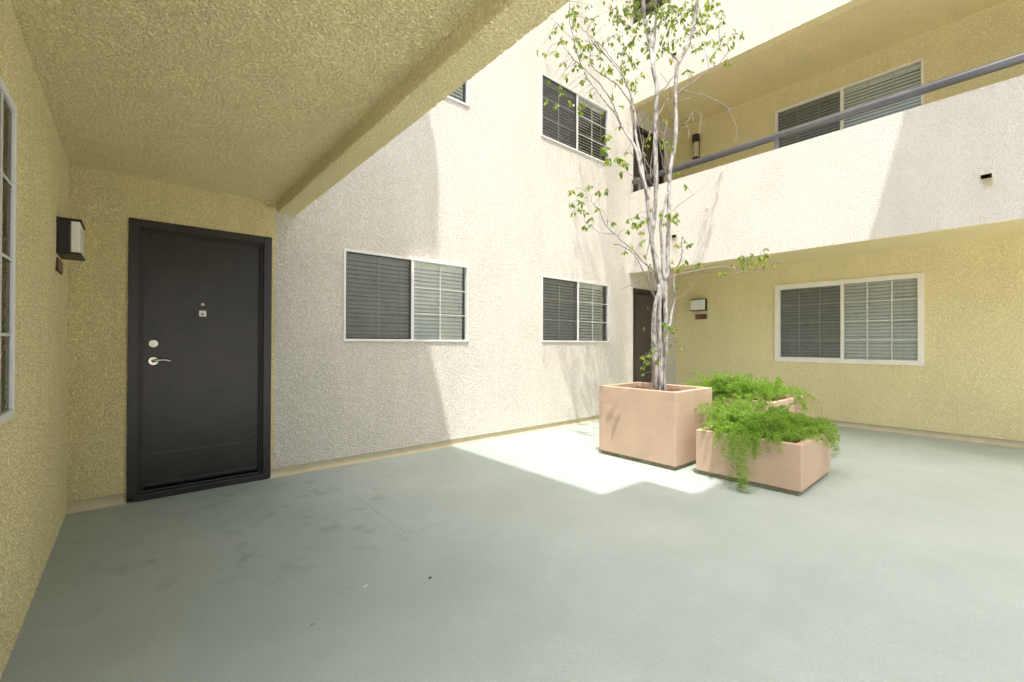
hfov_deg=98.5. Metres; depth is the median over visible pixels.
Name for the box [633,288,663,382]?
door
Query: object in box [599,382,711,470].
planter
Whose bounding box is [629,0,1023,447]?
apartment wing
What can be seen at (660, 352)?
fig tree
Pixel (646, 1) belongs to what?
door
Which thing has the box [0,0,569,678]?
apartment wing
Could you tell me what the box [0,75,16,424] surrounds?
window
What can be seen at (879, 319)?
window
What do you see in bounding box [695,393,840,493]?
asparagus fern
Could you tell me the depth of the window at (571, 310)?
6.64 m
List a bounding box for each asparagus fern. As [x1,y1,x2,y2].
[684,369,822,421]
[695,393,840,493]
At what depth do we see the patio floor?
2.29 m
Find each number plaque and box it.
[56,257,62,274]
[695,314,706,318]
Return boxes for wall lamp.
[56,216,85,260]
[690,298,706,310]
[692,133,699,159]
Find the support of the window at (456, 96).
in the apartment wing at (448, 272)
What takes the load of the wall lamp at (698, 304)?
attached to the apartment wing at (861, 179)
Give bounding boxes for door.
[126,217,271,501]
[633,0,662,23]
[633,123,663,191]
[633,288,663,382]
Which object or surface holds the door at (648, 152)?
in the apartment wing at (448, 272)
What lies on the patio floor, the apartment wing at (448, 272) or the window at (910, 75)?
the apartment wing at (448, 272)
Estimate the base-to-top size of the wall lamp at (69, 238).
0.215 m
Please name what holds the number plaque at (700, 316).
attached to the apartment wing at (861, 179)
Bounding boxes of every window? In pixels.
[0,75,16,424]
[343,248,468,341]
[446,80,468,106]
[541,72,608,162]
[541,275,609,341]
[775,57,923,147]
[775,272,924,365]
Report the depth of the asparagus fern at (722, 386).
5.10 m
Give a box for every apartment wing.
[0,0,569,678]
[66,0,675,513]
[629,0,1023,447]
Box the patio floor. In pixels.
[0,376,1023,681]
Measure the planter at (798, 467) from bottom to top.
0.412 m
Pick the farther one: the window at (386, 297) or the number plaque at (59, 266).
the window at (386, 297)
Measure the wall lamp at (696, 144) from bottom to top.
0.445 m
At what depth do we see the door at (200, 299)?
3.60 m
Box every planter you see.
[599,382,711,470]
[696,426,830,495]
[712,394,804,421]
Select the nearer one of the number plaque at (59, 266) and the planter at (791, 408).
the number plaque at (59, 266)
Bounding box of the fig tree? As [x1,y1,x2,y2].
[536,0,778,390]

